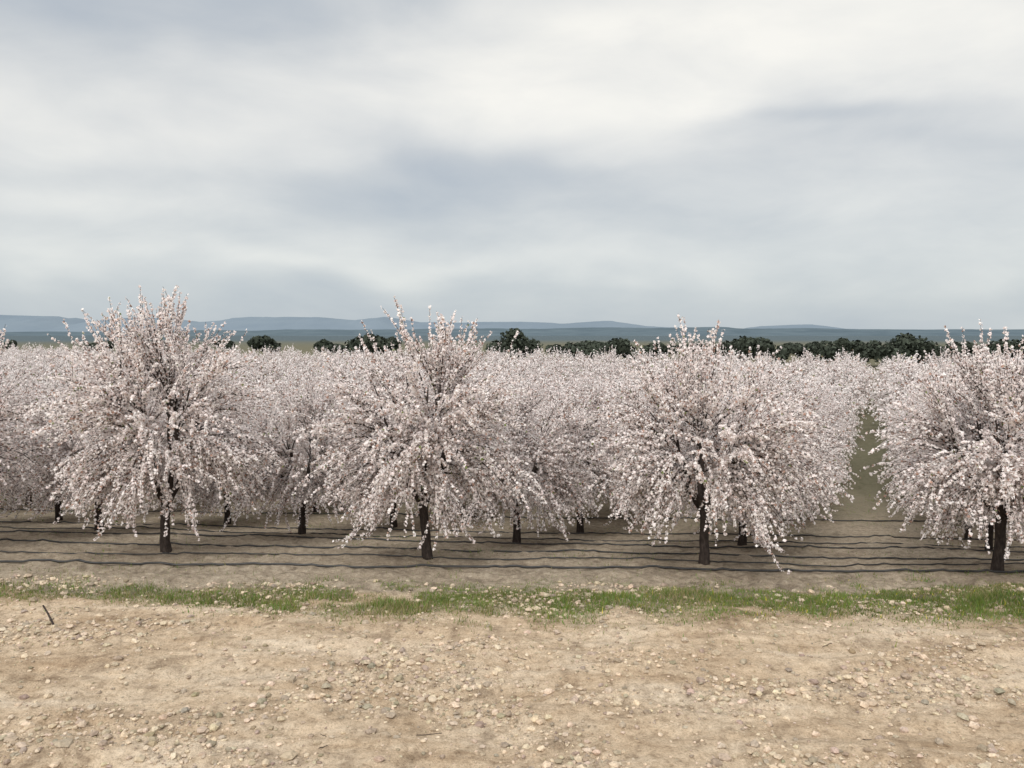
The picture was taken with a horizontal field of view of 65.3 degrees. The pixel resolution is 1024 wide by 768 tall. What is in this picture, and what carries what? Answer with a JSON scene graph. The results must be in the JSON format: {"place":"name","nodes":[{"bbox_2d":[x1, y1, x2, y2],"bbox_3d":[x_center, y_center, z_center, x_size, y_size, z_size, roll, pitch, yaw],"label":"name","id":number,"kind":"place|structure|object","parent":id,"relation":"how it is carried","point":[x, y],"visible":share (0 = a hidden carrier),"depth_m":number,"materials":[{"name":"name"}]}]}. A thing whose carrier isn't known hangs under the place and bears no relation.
{"place":"outdoors","nodes":[
{"label":"outdoors","id":0,"kind":"place"},
{"bbox_2d":[0,315,843,331],"bbox_3d":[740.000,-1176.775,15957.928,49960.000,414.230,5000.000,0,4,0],"label":"distant hills","id":1,"kind":"structure","parent":0,"point":[15,323],"depth_m":14779.92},
{"bbox_2d":[0,336,1023,767],"bbox_3d":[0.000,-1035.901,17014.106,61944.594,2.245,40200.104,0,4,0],"label":"ground","id":2,"kind":"structure","parent":0,"point":[842,728],"depth_m":9.69,"materials":[{"name":"soil"}]},
{"bbox_2d":[0,328,73,511],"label":"almond tree","id":3,"kind":"object","parent":2,"relation":"on","point":[8,410],"visible":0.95,"depth_m":15.37,"materials":[{"name":"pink plant"}]},
{"bbox_2d":[0,383,73,504],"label":"almond tree","id":4,"kind":"object","parent":2,"relation":"on","point":[22,390],"depth_m":25.94,"materials":[{"name":"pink plant"}]},
{"bbox_2d":[42,605,53,624],"bbox_3d":[-5.865,2.997,10.157,0.359,0.326,0.033,3,4,36],"label":"stick","id":5,"kind":"object","parent":2,"relation":"on","point":[49,616],"visible":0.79,"depth_m":10.18,"materials":[{"name":"brown wood"}]},
{"bbox_2d":[0,383,123,520],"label":"almond tree","id":6,"kind":"object","parent":2,"relation":"on","point":[76,437],"visible":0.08,"depth_m":20.98,"materials":[{"name":"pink plant"}]},
{"bbox_2d":[0,357,192,530],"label":"almond tree","id":7,"kind":"object","parent":2,"relation":"on","point":[60,453],"visible":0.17,"depth_m":17.23,"materials":[{"name":"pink plant"}]},
{"bbox_2d":[24,285,284,552],"bbox_3d":[-6.331,0.714,14.213,4.383,4.953,4.225,0,4,0],"label":"almond tree","id":8,"kind":"object","parent":2,"relation":"on","point":[114,462],"visible":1,"depth_m":13.66,"materials":[{"name":"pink plant"}]},
{"bbox_2d":[147,383,243,502],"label":"almond tree","id":9,"kind":"object","parent":2,"relation":"on","point":[163,413],"visible":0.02,"depth_m":25.48,"materials":[{"name":"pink plant"}]},
{"bbox_2d":[145,377,308,523],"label":"almond tree","id":10,"kind":"object","parent":2,"relation":"on","point":[211,496],"visible":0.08,"depth_m":21.09,"materials":[{"name":"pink plant"}]},
{"bbox_2d":[200,369,376,534],"bbox_3d":[-4.877,1.615,17.912,4.242,3.896,3.927,-2,4,-25],"label":"almond tree","id":11,"kind":"object","parent":2,"relation":"on","point":[283,480],"visible":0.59,"depth_m":17.20,"materials":[{"name":"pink plant"}]},
{"bbox_2d":[238,375,377,511],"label":"almond tree","id":12,"kind":"object","parent":2,"relation":"on","point":[306,453],"visible":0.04,"depth_m":24.76,"materials":[{"name":"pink plant"}]},
{"bbox_2d":[298,367,471,527],"bbox_3d":[-3.201,1.775,21.376,4.640,4.481,4.961,2,4,32],"label":"almond tree","id":13,"kind":"object","parent":2,"relation":"on","point":[394,523],"visible":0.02,"depth_m":21.19,"materials":[{"name":"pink plant"}]},
{"bbox_2d":[285,296,546,559],"bbox_3d":[-1.502,0.844,13.936,4.106,4.708,5.108,0,4,0],"label":"almond tree","id":14,"kind":"object","parent":2,"relation":"on","point":[385,473],"visible":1,"depth_m":13.22,"materials":[{"name":"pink plant"}]},
{"bbox_2d":[401,377,529,514],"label":"almond tree","id":15,"kind":"object","parent":2,"relation":"on","point":[476,436],"visible":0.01,"depth_m":24.70,"materials":[{"name":"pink plant"}]},
{"bbox_2d":[0,508,1020,523],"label":"drip irrigation hose","id":16,"kind":"object","parent":2,"relation":"on","point":[521,517],"visible":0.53,"depth_m":24.19,"materials":[{"name":"black plastic"}]},
{"bbox_2d":[0,574,1023,767],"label":"stones","id":17,"kind":"object","parent":2,"relation":"on","point":[151,741],"visible":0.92,"depth_m":8.51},
{"bbox_2d":[0,342,1023,498],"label":"almond orchard","id":18,"kind":"object","parent":2,"relation":"on","point":[851,378],"visible":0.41,"depth_m":59.26,"materials":[{"name":"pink plant"}]},
{"bbox_2d":[0,487,1023,654],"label":"grass","id":19,"kind":"structure","parent":2,"relation":"on","point":[980,598],"depth_m":11.29,"materials":[{"name":"green plant"}]},
{"bbox_2d":[0,559,1023,572],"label":"drip irrigation hose","id":20,"kind":"object","parent":2,"relation":"on","point":[541,566],"visible":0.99,"depth_m":13.08,"materials":[{"name":"black plastic"}]},
{"bbox_2d":[0,538,1023,560],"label":"drip irrigation hose","id":21,"kind":"object","parent":2,"relation":"on","point":[529,551],"visible":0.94,"depth_m":14.88,"materials":[{"name":"black plastic"}]},
{"bbox_2d":[0,529,1023,552],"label":"drip irrigation hose","id":22,"kind":"object","parent":2,"relation":"on","point":[521,543],"visible":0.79,"depth_m":17.06,"materials":[{"name":"black plastic"}]},
{"bbox_2d":[0,550,1023,566],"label":"drip irrigation hose","id":23,"kind":"object","parent":2,"relation":"on","point":[504,559],"visible":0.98,"depth_m":13.89,"materials":[{"name":"black plastic"}]},
{"bbox_2d":[0,521,1023,540],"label":"drip irrigation hose","id":24,"kind":"object","parent":2,"relation":"on","point":[527,532],"visible":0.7,"depth_m":20.67,"materials":[{"name":"black plastic"}]},
{"bbox_2d":[0,526,1023,547],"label":"drip irrigation hose","id":25,"kind":"object","parent":2,"relation":"on","point":[498,537],"visible":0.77,"depth_m":18.30,"materials":[{"name":"black plastic"}]},
{"bbox_2d":[2,328,1023,364],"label":"distant oak trees","id":26,"kind":"object","parent":2,"relation":"on","point":[908,344],"visible":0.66,"depth_m":143.65,"materials":[{"name":"green plant"}]},
{"bbox_2d":[433,371,612,542],"bbox_3d":[0.051,1.659,17.336,4.300,3.992,4.256,1,4,16],"label":"almond tree","id":27,"kind":"object","parent":2,"relation":"on","point":[552,461],"visible":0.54,"depth_m":16.86,"materials":[{"name":"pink plant"}]},
{"bbox_2d":[38,607,1017,747],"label":"fallen twigs","id":28,"kind":"object","parent":2,"relation":"on","point":[520,658],"visible":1,"depth_m":7.61,"materials":[{"name":"brown wood"}]},
{"bbox_2d":[504,361,654,532],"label":"almond tree","id":29,"kind":"object","parent":2,"relation":"on","point":[594,402],"visible":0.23,"depth_m":20.30,"materials":[{"name":"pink plant"}]},
{"bbox_2d":[548,368,683,516],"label":"almond tree","id":30,"kind":"object","parent":2,"relation":"on","point":[619,398],"visible":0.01,"depth_m":23.94,"materials":[{"name":"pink plant"}]},
{"bbox_2d":[573,314,852,573],"bbox_3d":[3.312,1.025,13.559,4.478,4.435,4.770,0,4,0],"label":"almond tree","id":31,"kind":"object","parent":2,"relation":"on","point":[747,466],"visible":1,"depth_m":12.78,"materials":[{"name":"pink plant"}]},
{"bbox_2d":[617,345,864,545],"bbox_3d":[4.903,1.414,16.959,4.768,4.460,4.588,-3,5,-43],"label":"almond tree","id":32,"kind":"object","parent":2,"relation":"on","point":[742,538],"visible":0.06,"depth_m":16.44,"materials":[{"name":"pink plant"}]},
{"bbox_2d":[679,381,855,532],"bbox_3d":[6.308,1.976,20.381,4.593,4.135,4.181,2,4,33],"label":"almond tree","id":33,"kind":"object","parent":2,"relation":"on","point":[829,456],"visible":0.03,"depth_m":19.54,"materials":[{"name":"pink plant"}]},
{"bbox_2d":[777,396,860,517],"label":"almond tree","id":34,"kind":"object","parent":2,"relation":"on","point":[836,424],"visible":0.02,"depth_m":23.18,"materials":[{"name":"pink plant"}]},
{"bbox_2d":[876,381,959,518],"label":"almond tree","id":35,"kind":"object","parent":2,"relation":"on","point":[885,446],"depth_m":24.33,"materials":[{"name":"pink plant"}]},
{"bbox_2d":[859,319,1023,570],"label":"almond tree","id":36,"kind":"object","parent":2,"relation":"on","point":[963,478],"visible":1,"depth_m":13.04,"materials":[{"name":"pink plant"}]},
{"bbox_2d":[879,380,1023,538],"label":"almond tree","id":37,"kind":"object","parent":2,"relation":"on","point":[966,533],"visible":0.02,"depth_m":20.22,"materials":[{"name":"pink plant"}]},
{"bbox_2d":[889,383,1023,549],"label":"almond tree","id":38,"kind":"object","parent":2,"relation":"on","point":[990,531],"visible":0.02,"depth_m":16.26,"materials":[{"name":"pink plant"}]},
{"bbox_2d":[0,327,1023,335],"bbox_3d":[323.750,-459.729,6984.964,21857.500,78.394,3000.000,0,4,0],"label":"wooded hills","id":39,"kind":"structure","parent":0,"point":[620,331],"depth_m":6014.16,"materials":[{"name":"teal plant"}]},
{"bbox_2d":[0,0,1023,329],"label":"sky","id":40,"kind":"structure","parent":0,"point":[846,164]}
]}

